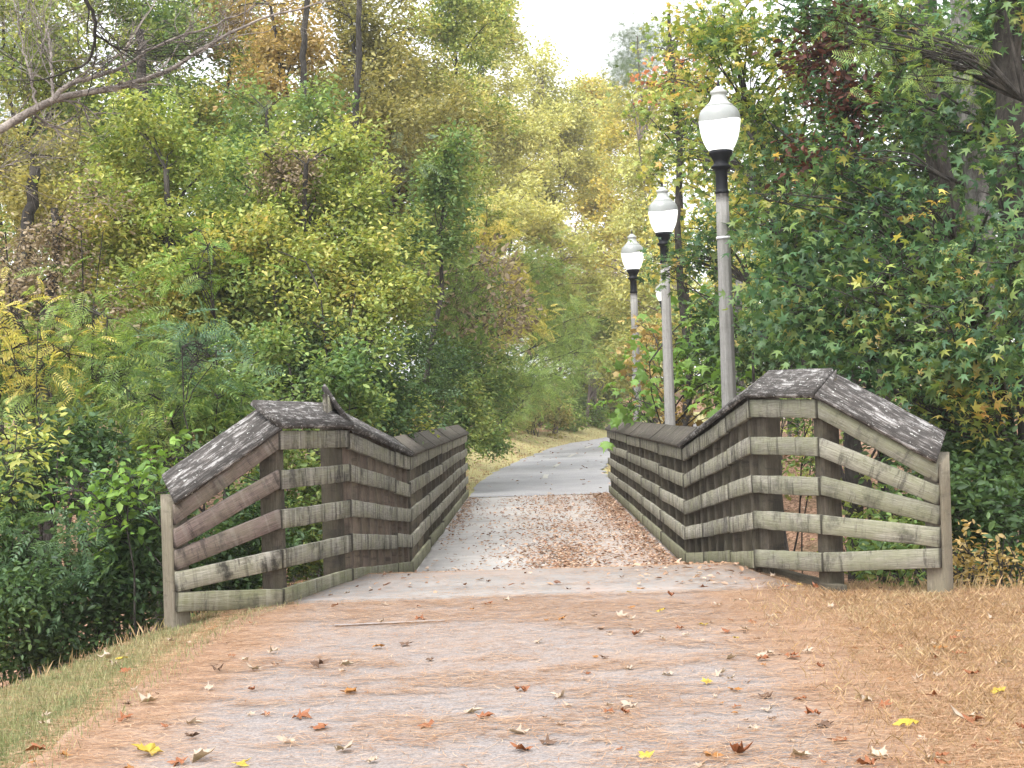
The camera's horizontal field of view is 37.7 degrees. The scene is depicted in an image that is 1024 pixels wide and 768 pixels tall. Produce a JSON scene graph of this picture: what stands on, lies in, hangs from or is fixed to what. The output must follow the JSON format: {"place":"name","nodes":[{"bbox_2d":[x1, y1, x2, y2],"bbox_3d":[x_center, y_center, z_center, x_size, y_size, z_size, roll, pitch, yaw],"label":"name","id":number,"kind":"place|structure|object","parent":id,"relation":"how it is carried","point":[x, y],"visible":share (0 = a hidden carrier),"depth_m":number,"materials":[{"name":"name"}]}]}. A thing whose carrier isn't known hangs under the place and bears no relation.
{"place":"outdoors","nodes":[
{"label":"outdoors","id":0,"kind":"place"},
{"bbox_2d":[0,595,301,767],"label":"grass","id":1,"kind":"structure","parent":0,"point":[42,683],"depth_m":8.73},
{"bbox_2d":[17,589,945,767],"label":"asphalt path","id":2,"kind":"structure","parent":0,"point":[255,727],"depth_m":7.76,"materials":[{"name":"asphalt"}]},
{"bbox_2d":[0,0,1014,388],"label":"sky","id":3,"kind":"structure","parent":0,"point":[575,23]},
{"bbox_2d":[0,379,1023,767],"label":"ground","id":4,"kind":"structure","parent":0,"point":[792,505],"depth_m":9.81,"materials":[{"name":"soil"}]},
{"bbox_2d":[13,166,40,683],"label":"tree","id":5,"kind":"object","parent":4,"relation":"on","point":[30,209],"visible":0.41,"depth_m":19.45,"materials":[{"name":"brown plant"}]},
{"bbox_2d":[0,389,84,677],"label":"sapling","id":6,"kind":"object","parent":4,"relation":"on","point":[16,446],"visible":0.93,"depth_m":12.17,"materials":[{"name":"green plant"}]},
{"bbox_2d":[38,208,61,671],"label":"tree","id":7,"kind":"object","parent":4,"relation":"on","point":[46,523],"visible":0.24,"depth_m":18.83,"materials":[{"name":"brown plant"}]},
{"bbox_2d":[0,501,128,690],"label":"shrub","id":8,"kind":"object","parent":4,"relation":"on","point":[17,607],"visible":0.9,"depth_m":11.28,"materials":[{"name":"green plant"}]},
{"bbox_2d":[0,266,130,673],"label":"sumac shrub","id":9,"kind":"object","parent":4,"relation":"on","point":[16,335],"visible":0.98,"depth_m":14.61,"materials":[{"name":"yellow plant"}]},
{"bbox_2d":[0,389,163,678],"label":"shrub","id":10,"kind":"object","parent":4,"relation":"on","point":[81,447],"visible":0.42,"depth_m":13.27,"materials":[{"name":"green plant"}]},
{"bbox_2d":[0,163,164,669],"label":"tree","id":11,"kind":"object","parent":4,"relation":"on","point":[12,281],"visible":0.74,"depth_m":18.38,"materials":[{"name":"brown plant"}]},
{"bbox_2d":[0,438,167,668],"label":"shrub","id":12,"kind":"object","parent":4,"relation":"on","point":[84,562],"visible":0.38,"depth_m":11.61,"materials":[{"name":"green plant"}]},
{"bbox_2d":[0,103,175,674],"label":"elm tree","id":13,"kind":"object","parent":4,"relation":"on","point":[15,201],"visible":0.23,"depth_m":20.37,"materials":[{"name":"yellow plant"}]},
{"bbox_2d":[0,0,177,607],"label":"tree","id":14,"kind":"object","parent":4,"relation":"on","point":[42,87],"visible":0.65,"depth_m":29.31,"materials":[{"name":"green plant"}]},
{"bbox_2d":[29,445,163,635],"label":"sapling","id":15,"kind":"object","parent":4,"relation":"on","point":[122,481],"visible":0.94,"depth_m":11.54,"materials":[{"name":"green plant"}]},
{"bbox_2d":[0,256,233,660],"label":"mimosa tree","id":16,"kind":"object","parent":4,"relation":"on","point":[97,378],"visible":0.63,"depth_m":14.98,"materials":[{"name":"green plant"}]},
{"bbox_2d":[0,48,241,456],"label":"tree","id":17,"kind":"object","parent":4,"relation":"on","point":[28,121],"visible":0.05,"depth_m":33.50,"materials":[{"name":"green plant"}]},
{"bbox_2d":[37,449,228,654],"bbox_3d":[-2.976,2.276,11.996,1.476,3.493,1.704,-2,-1,0],"label":"shrub","id":18,"kind":"object","parent":4,"relation":"on","point":[107,590],"visible":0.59,"depth_m":11.71,"materials":[{"name":"green plant"}]},
{"bbox_2d":[50,0,229,474],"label":"tree","id":19,"kind":"object","parent":4,"relation":"on","point":[169,10],"visible":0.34,"depth_m":30.63,"materials":[{"name":"green plant"}]},
{"bbox_2d":[0,111,290,638],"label":"tree","id":20,"kind":"object","parent":4,"relation":"on","point":[6,230],"visible":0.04,"depth_m":29.59,"materials":[{"name":"green plant"}]},
{"bbox_2d":[59,320,281,628],"bbox_3d":[-3.230,2.083,14.200,2.114,5.334,2.323,-2,-1,0],"label":"shrub","id":21,"kind":"object","parent":4,"relation":"on","point":[145,434],"visible":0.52,"depth_m":14.08,"materials":[{"name":"green plant"}]},
{"bbox_2d":[0,260,342,649],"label":"tree","id":22,"kind":"object","parent":4,"relation":"on","point":[3,405],"visible":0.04,"depth_m":20.29,"materials":[{"name":"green plant"}]},
{"bbox_2d":[136,410,210,590],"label":"sapling","id":23,"kind":"object","parent":4,"relation":"on","point":[161,452],"visible":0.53,"depth_m":12.93,"materials":[{"name":"green plant"}]},
{"bbox_2d":[69,282,285,613],"bbox_3d":[-3.383,1.936,14.982,1.977,5.978,1.875,-1,-1,-28],"label":"mimosa tree","id":24,"kind":"object","parent":4,"relation":"on","point":[178,360],"visible":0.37,"depth_m":14.98,"materials":[{"name":"green plant"}]},
{"bbox_2d":[29,50,332,459],"bbox_3d":[-4.226,0.490,19.473,3.835,9.845,3.204,-2,-1,25],"label":"elm tree","id":25,"kind":"object","parent":4,"relation":"on","point":[143,243],"visible":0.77,"depth_m":19.27,"materials":[{"name":"green plant"}]},
{"bbox_2d":[0,0,366,223],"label":"bare tree","id":26,"kind":"object","parent":4,"relation":"on","point":[25,114],"visible":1,"depth_m":12.73,"materials":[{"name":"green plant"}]},
{"bbox_2d":[94,181,288,495],"bbox_3d":[-3.630,1.438,17.363,1.270,7.629,2.422,-2,-1,23],"label":"sapling","id":27,"kind":"object","parent":4,"relation":"on","point":[199,263],"visible":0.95,"depth_m":17.25,"materials":[{"name":"green plant"}]},
{"bbox_2d":[124,280,265,612],"bbox_3d":[-2.904,1.819,13.905,1.076,5.660,1.257,-1,-1,-28],"label":"sumac shrub","id":28,"kind":"object","parent":4,"relation":"on","point":[184,354],"visible":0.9,"depth_m":14.03,"materials":[{"name":"green plant"}]},
{"bbox_2d":[134,0,300,520],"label":"tree","id":29,"kind":"object","parent":4,"relation":"on","point":[209,103],"visible":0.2,"depth_m":30.96,"materials":[{"name":"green plant"}]},
{"bbox_2d":[151,425,323,615],"bbox_3d":[-2.326,2.435,13.179,1.702,4.162,1.971,-2,-1,0],"label":"shrub","id":30,"kind":"object","parent":4,"relation":"on","point":[251,582],"visible":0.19,"depth_m":13.06,"materials":[{"name":"green plant"}]},
{"bbox_2d":[173,67,360,474],"bbox_3d":[-4.084,-0.383,26.898,3.120,11.166,3.763,-2,-1,9],"label":"tree","id":31,"kind":"object","parent":4,"relation":"on","point":[261,122],"visible":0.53,"depth_m":26.97,"materials":[{"name":"green plant"}]},
{"bbox_2d":[132,130,402,478],"bbox_3d":[-3.369,0.797,20.483,2.954,9.081,4.790,-1,-1,-35],"label":"elm tree","id":32,"kind":"object","parent":4,"relation":"on","point":[243,328],"visible":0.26,"depth_m":19.56,"materials":[{"name":"green plant"}]},
{"bbox_2d":[189,0,350,583],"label":"tree","id":33,"kind":"object","parent":4,"relation":"on","point":[272,44],"visible":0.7,"depth_m":30.14,"materials":[{"name":"orange plant"}]},
{"bbox_2d":[216,400,323,584],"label":"shrub","id":34,"kind":"object","parent":4,"relation":"on","point":[310,491],"visible":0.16,"depth_m":14.66,"materials":[{"name":"green plant"}]},
{"bbox_2d":[234,131,330,584],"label":"tree","id":35,"kind":"object","parent":4,"relation":"on","point":[279,166],"visible":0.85,"depth_m":20.03,"materials":[{"name":"green plant"}]},
{"bbox_2d":[167,303,401,587],"bbox_3d":[-2.303,2.001,15.468,2.701,5.711,1.669,-1,-1,-28],"label":"shrub","id":36,"kind":"object","parent":4,"relation":"on","point":[343,375],"visible":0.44,"depth_m":15.68,"materials":[{"name":"green plant"}]},
{"bbox_2d":[198,94,452,577],"bbox_3d":[-2.330,0.595,20.144,3.271,9.198,3.353,-2,-1,0],"label":"elm tree","id":37,"kind":"object","parent":4,"relation":"on","point":[367,244],"visible":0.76,"depth_m":19.78,"materials":[{"name":"green plant"}]},
{"bbox_2d":[247,214,420,579],"bbox_3d":[-2.400,1.430,18.721,3.002,7.240,1.582,-3,-1,41],"label":"shrub","id":38,"kind":"object","parent":4,"relation":"on","point":[315,300],"visible":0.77,"depth_m":18.53,"materials":[{"name":"green plant"}]},
{"bbox_2d":[256,98,443,358],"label":"dead branch tree","id":39,"kind":"object","parent":4,"relation":"on","point":[402,170],"visible":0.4,"depth_m":25.49,"materials":[{"name":"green plant"}]},
{"bbox_2d":[347,0,361,414],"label":"tree","id":40,"kind":"object","parent":4,"relation":"on","point":[356,79],"visible":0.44,"depth_m":28.09,"materials":[{"name":"brown plant"}]},
{"bbox_2d":[275,0,442,334],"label":"dark trunk tree","id":41,"kind":"object","parent":4,"relation":"on","point":[401,121],"visible":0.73,"depth_m":31.65,"materials":[{"name":"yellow plant"}]},
{"bbox_2d":[222,54,495,271],"bbox_3d":[-3.818,-2.961,36.890,7.122,11.391,5.654,-2,-1,0],"label":"tree","id":42,"kind":"object","parent":4,"relation":"on","point":[401,209],"visible":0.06,"depth_m":36.69,"materials":[{"name":"green plant"}]},
{"bbox_2d":[259,310,489,443],"bbox_3d":[-1.859,1.938,21.267,2.587,6.482,6.809,-2,-1,7],"label":"shrub","id":43,"kind":"object","parent":4,"relation":"on","point":[401,406],"visible":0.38,"depth_m":18.79,"materials":[{"name":"green plant"}]},
{"bbox_2d":[322,35,516,377],"bbox_3d":[-2.114,-3.113,35.789,4.632,11.614,6.238,-2,-1,0],"label":"tree","id":44,"kind":"object","parent":4,"relation":"on","point":[452,109],"visible":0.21,"depth_m":36.00,"materials":[{"name":"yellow plant"}]},
{"bbox_2d":[346,56,528,427],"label":"tree","id":45,"kind":"object","parent":4,"relation":"on","point":[477,170],"visible":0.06,"depth_m":44.70,"materials":[{"name":"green plant"}]},
{"bbox_2d":[387,107,491,431],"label":"tree","id":46,"kind":"object","parent":4,"relation":"on","point":[450,181],"visible":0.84,"depth_m":26.97,"materials":[{"name":"green plant"}]},
{"bbox_2d":[374,202,527,430],"bbox_3d":[-1.511,-0.797,36.826,3.898,6.961,8.594,-2,-1,0],"label":"vine tangle","id":47,"kind":"object","parent":4,"relation":"on","point":[470,285],"visible":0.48,"depth_m":34.26,"materials":[{"name":"green plant"}]},
{"bbox_2d":[393,232,545,416],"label":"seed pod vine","id":48,"kind":"object","parent":47,"relation":"hanging from","point":[509,263],"visible":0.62,"depth_m":34.67,"materials":[{"name":"green plant"}]},
{"bbox_2d":[381,0,533,423],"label":"tree","id":49,"kind":"object","parent":4,"relation":"on","point":[454,28],"visible":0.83,"depth_m":41.95,"materials":[{"name":"green plant"}]},
{"bbox_2d":[389,187,528,406],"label":"tree","id":50,"kind":"object","parent":4,"relation":"on","point":[497,249],"visible":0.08,"depth_m":45.26,"materials":[{"name":"green plant"}]},
{"bbox_2d":[414,369,519,469],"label":"shrub","id":51,"kind":"object","parent":4,"relation":"on","point":[494,442],"visible":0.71,"depth_m":33.44,"materials":[{"name":"green plant"}]},
{"bbox_2d":[403,308,537,428],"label":"shrub","id":52,"kind":"object","parent":4,"relation":"on","point":[494,392],"visible":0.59,"depth_m":35.53,"materials":[{"name":"green plant"}]},
{"bbox_2d":[441,196,565,424],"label":"locust tree","id":53,"kind":"object","parent":4,"relation":"on","point":[502,222],"visible":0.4,"depth_m":43.49,"materials":[{"name":"yellow plant"}]},
{"bbox_2d":[446,0,565,429],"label":"tulip tree","id":54,"kind":"object","parent":4,"relation":"on","point":[506,150],"visible":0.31,"depth_m":61.68,"materials":[{"name":"yellow plant"}]},
{"bbox_2d":[0,562,1023,767],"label":"pine needles","id":55,"kind":"object","parent":4,"relation":"on","point":[937,724],"visible":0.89,"depth_m":7.94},
{"bbox_2d":[468,228,610,421],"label":"locust tree","id":56,"kind":"object","parent":4,"relation":"on","point":[551,298],"visible":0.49,"depth_m":47.87,"materials":[{"name":"green plant"}]},
{"bbox_2d":[467,158,614,434],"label":"tulip tree","id":57,"kind":"object","parent":4,"relation":"on","point":[546,221],"visible":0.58,"depth_m":57.91,"materials":[{"name":"yellow plant"}]},
{"bbox_2d":[506,370,583,438],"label":"shrub","id":58,"kind":"object","parent":4,"relation":"on","point":[562,419],"visible":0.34,"depth_m":70.55,"materials":[{"name":"green plant"}]},
{"bbox_2d":[294,563,796,603],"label":"approach slab","id":59,"kind":"structure","parent":4,"relation":"on","point":[609,586],"depth_m":11.80,"materials":[{"name":"concrete"}]},
{"bbox_2d":[355,558,754,592],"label":"leaf litter","id":60,"kind":"object","parent":59,"relation":"on","point":[741,568],"visible":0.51,"depth_m":12.43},
{"bbox_2d":[476,93,620,433],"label":"tulip tree","id":61,"kind":"object","parent":4,"relation":"on","point":[548,164],"visible":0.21,"depth_m":72.03,"materials":[{"name":"yellow plant"}]},
{"bbox_2d":[498,33,613,432],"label":"tulip tree","id":62,"kind":"object","parent":4,"relation":"on","point":[561,110],"visible":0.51,"depth_m":73.37,"materials":[{"name":"yellow plant"}]},
{"bbox_2d":[490,291,648,426],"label":"mimosa tree","id":63,"kind":"object","parent":4,"relation":"on","point":[552,376],"visible":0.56,"depth_m":57.82,"materials":[{"name":"green plant"}]},
{"bbox_2d":[509,266,641,426],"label":"tree","id":64,"kind":"object","parent":4,"relation":"on","point":[596,337],"visible":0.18,"depth_m":76.96,"materials":[{"name":"green plant"}]},
{"bbox_2d":[541,370,610,433],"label":"shrub","id":65,"kind":"object","parent":4,"relation":"on","point":[580,407],"visible":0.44,"depth_m":78.07,"materials":[{"name":"green plant"}]},
{"bbox_2d":[556,65,635,419],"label":"tulip tree","id":66,"kind":"object","parent":4,"relation":"on","point":[590,208],"visible":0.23,"depth_m":79.68,"materials":[{"name":"yellow plant"}]},
{"bbox_2d":[548,75,672,284],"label":"tree","id":67,"kind":"object","parent":4,"relation":"on","point":[607,235],"visible":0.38,"depth_m":69.95,"materials":[{"name":"yellow plant"}]},
{"bbox_2d":[621,230,643,421],"bbox_3d":[2.344,0.520,27.976,0.428,6.815,0.428,-2,-1,-2],"label":"street lamp","id":68,"kind":"object","parent":4,"relation":"on","point":[632,257],"visible":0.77,"depth_m":27.93,"materials":[{"name":"black metal"}]},
{"bbox_2d":[588,2,684,422],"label":"pine tree","id":69,"kind":"object","parent":4,"relation":"on","point":[623,68],"visible":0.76,"depth_m":65.59,"materials":[{"name":"green plant"}]},
{"bbox_2d":[585,64,699,421],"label":"tree","id":70,"kind":"object","parent":4,"relation":"on","point":[630,218],"visible":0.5,"depth_m":63.11,"materials":[{"name":"yellow plant"}]},
{"bbox_2d":[610,309,708,426],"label":"shrub","id":71,"kind":"object","parent":4,"relation":"on","point":[645,335],"visible":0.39,"depth_m":25.17,"materials":[{"name":"green plant"}]},
{"bbox_2d":[648,182,677,424],"bbox_3d":[2.292,0.459,21.776,0.428,6.815,0.428,-2,-1,-5],"label":"street lamp","id":72,"kind":"object","parent":4,"relation":"on","point":[663,210],"visible":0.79,"depth_m":21.73,"materials":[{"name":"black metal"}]},
{"bbox_2d":[594,0,735,426],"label":"maple tree","id":73,"kind":"object","parent":4,"relation":"on","point":[676,111],"visible":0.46,"depth_m":29.76,"materials":[{"name":"yellow plant"}]},
{"bbox_2d":[581,242,759,426],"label":"tree","id":74,"kind":"object","parent":4,"relation":"on","point":[613,302],"visible":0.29,"depth_m":60.59,"materials":[{"name":"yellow plant"}]},
{"bbox_2d":[587,284,781,453],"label":"sycamore sapling","id":75,"kind":"object","parent":4,"relation":"on","point":[696,382],"visible":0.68,"depth_m":23.45,"materials":[{"name":"green plant"}]},
{"bbox_2d":[617,141,770,316],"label":"maple tree","id":76,"kind":"object","parent":4,"relation":"on","point":[683,226],"visible":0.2,"depth_m":32.44,"materials":[{"name":"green plant"}]},
{"bbox_2d":[699,79,740,406],"bbox_3d":[2.229,0.264,15.379,0.428,6.815,0.428,-2,-1,0],"label":"street lamp","id":77,"kind":"object","parent":4,"relation":"on","point":[719,120],"visible":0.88,"depth_m":15.34,"materials":[{"name":"grey metal"}]},
{"bbox_2d":[667,68,791,407],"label":"tree","id":78,"kind":"object","parent":4,"relation":"on","point":[754,250],"visible":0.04,"depth_m":36.02,"materials":[{"name":"green plant"}]},
{"bbox_2d":[613,0,875,584],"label":"sweetgum tree","id":79,"kind":"object","parent":4,"relation":"on","point":[727,31],"visible":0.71,"depth_m":17.67,"materials":[{"name":"green plant"}]},
{"bbox_2d":[627,194,793,570],"bbox_3d":[2.702,0.551,19.982,1.505,6.105,1.941,-1,-1,-42],"label":"sweetgum bough","id":80,"kind":"object","parent":79,"relation":"attached to","point":[697,247],"visible":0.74,"depth_m":19.93,"materials":[{"name":"green plant"}]},
{"bbox_2d":[779,398,862,573],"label":"shrub","id":81,"kind":"object","parent":4,"relation":"on","point":[791,421],"visible":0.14,"depth_m":19.16,"materials":[{"name":"green plant"}]},
{"bbox_2d":[638,0,1014,410],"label":"tree","id":82,"kind":"object","parent":4,"relation":"on","point":[645,264],"depth_m":49.13,"materials":[{"name":"green plant"}]},
{"bbox_2d":[752,0,905,583],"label":"tree","id":83,"kind":"object","parent":4,"relation":"on","point":[817,54],"visible":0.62,"depth_m":15.87,"materials":[{"name":"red plant"}]},
{"bbox_2d":[677,0,995,544],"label":"tree","id":84,"kind":"object","parent":4,"relation":"on","point":[866,483],"visible":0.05,"depth_m":26.53,"materials":[{"name":"green plant"}]},
{"bbox_2d":[671,0,1023,586],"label":"oak tree","id":85,"kind":"object","parent":4,"relation":"on","point":[918,174],"visible":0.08,"depth_m":23.41,"materials":[{"name":"green plant"}]},
{"bbox_2d":[832,0,863,583],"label":"tree","id":86,"kind":"object","parent":4,"relation":"on","point":[850,443],"visible":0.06,"depth_m":16.87,"materials":[{"name":"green plant"}]},
{"bbox_2d":[681,95,1023,447],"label":"sweetgum tree","id":87,"kind":"object","parent":4,"relation":"on","point":[804,307],"visible":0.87,"depth_m":13.99,"materials":[{"name":"green plant"}]},
{"bbox_2d":[732,124,1017,445],"bbox_3d":[3.779,0.358,13.538,3.160,5.841,3.165,-2,-1,0],"label":"sweetgum bough","id":88,"kind":"object","parent":87,"relation":"attached to","point":[951,236],"visible":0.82,"depth_m":13.85,"materials":[{"name":"green plant"}]},
{"bbox_2d":[726,0,1023,233],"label":"sweetgum tree","id":89,"kind":"object","parent":4,"relation":"on","point":[989,138],"visible":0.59,"depth_m":15.28,"materials":[{"name":"green plant"}]},
{"bbox_2d":[739,578,1023,767],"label":"dry grass","id":90,"kind":"structure","parent":4,"relation":"on","point":[915,594],"depth_m":8.71,"materials":[{"name":"plant"}]},
{"bbox_2d":[817,472,969,589],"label":"shrub","id":91,"kind":"object","parent":4,"relation":"on","point":[866,545],"visible":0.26,"depth_m":12.10,"materials":[{"name":"green plant"}]},
{"bbox_2d":[810,0,1023,109],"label":"mimosa tree","id":92,"kind":"object","parent":4,"relation":"on","point":[996,80],"visible":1,"depth_m":13.65,"materials":[{"name":"green plant"}]},
{"bbox_2d":[854,347,1017,585],"bbox_3d":[4.541,1.429,14.789,1.760,3.567,2.638,-2,-1,-12],"label":"shrub","id":93,"kind":"object","parent":4,"relation":"on","point":[925,418],"visible":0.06,"depth_m":14.32,"materials":[{"name":"green plant"}]},
{"bbox_2d":[854,395,1023,587],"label":"shrub","id":94,"kind":"object","parent":4,"relation":"on","point":[992,506],"visible":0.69,"depth_m":12.49,"materials":[{"name":"green plant"}]},
{"bbox_2d":[914,0,972,590],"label":"tree","id":95,"kind":"object","parent":4,"relation":"on","point":[943,167],"visible":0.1,"depth_m":17.89,"materials":[{"name":"brown plant"}]},
{"bbox_2d":[878,338,1023,460],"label":"maple tree","id":96,"kind":"object","parent":4,"relation":"on","point":[990,415],"visible":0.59,"depth_m":13.28,"materials":[{"name":"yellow plant"}]},
{"bbox_2d":[922,519,1023,588],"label":"shrub","id":97,"kind":"object","parent":4,"relation":"on","point":[1002,557],"visible":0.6,"depth_m":11.40,"materials":[{"name":"yellow plant"}]},
{"bbox_2d":[950,0,1017,590],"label":"tree","id":98,"kind":"object","parent":4,"relation":"on","point":[978,195],"visible":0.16,"depth_m":15.21,"materials":[{"name":"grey plant"}]},
{"bbox_2d":[991,0,1023,579],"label":"tree","id":99,"kind":"object","parent":4,"relation":"on","point":[1005,65],"visible":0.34,"depth_m":14.06,"materials":[{"name":"brown plant"}]},
{"bbox_2d":[1,571,1022,689],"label":"edge grass","id":100,"kind":"structure","parent":0,"point":[922,584],"depth_m":10.64,"materials":[{"name":"plant"}]},
{"bbox_2d":[415,494,680,571],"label":"bridge deck","id":101,"kind":"structure","parent":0,"point":[464,555],"depth_m":21.51,"materials":[{"name":"concrete"}]},
{"bbox_2d":[160,384,468,630],"bbox_3d":[-1.245,2.273,21.128,1.117,4.247,21.286,-2,-1,4],"label":"wooden railing","id":102,"kind":"object","parent":101,"relation":"on","point":[394,504],"visible":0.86,"depth_m":11.58,"materials":[{"name":"wood"}]},
{"bbox_2d":[425,492,678,571],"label":"leaf litter","id":103,"kind":"object","parent":101,"relation":"on","point":[615,506],"visible":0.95,"depth_m":20.81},
{"bbox_2d":[605,368,953,594],"bbox_3d":[2.119,2.022,21.103,1.183,3.944,21.281,-2,-1,-2],"label":"wooden railing","id":104,"kind":"object","parent":101,"relation":"on","point":[716,486],"visible":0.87,"depth_m":11.57,"materials":[{"name":"wood"}]},
{"bbox_2d":[469,424,698,496],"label":"path","id":105,"kind":"structure","parent":0,"point":[565,476],"depth_m":41.74,"materials":[{"name":"asphalt"}]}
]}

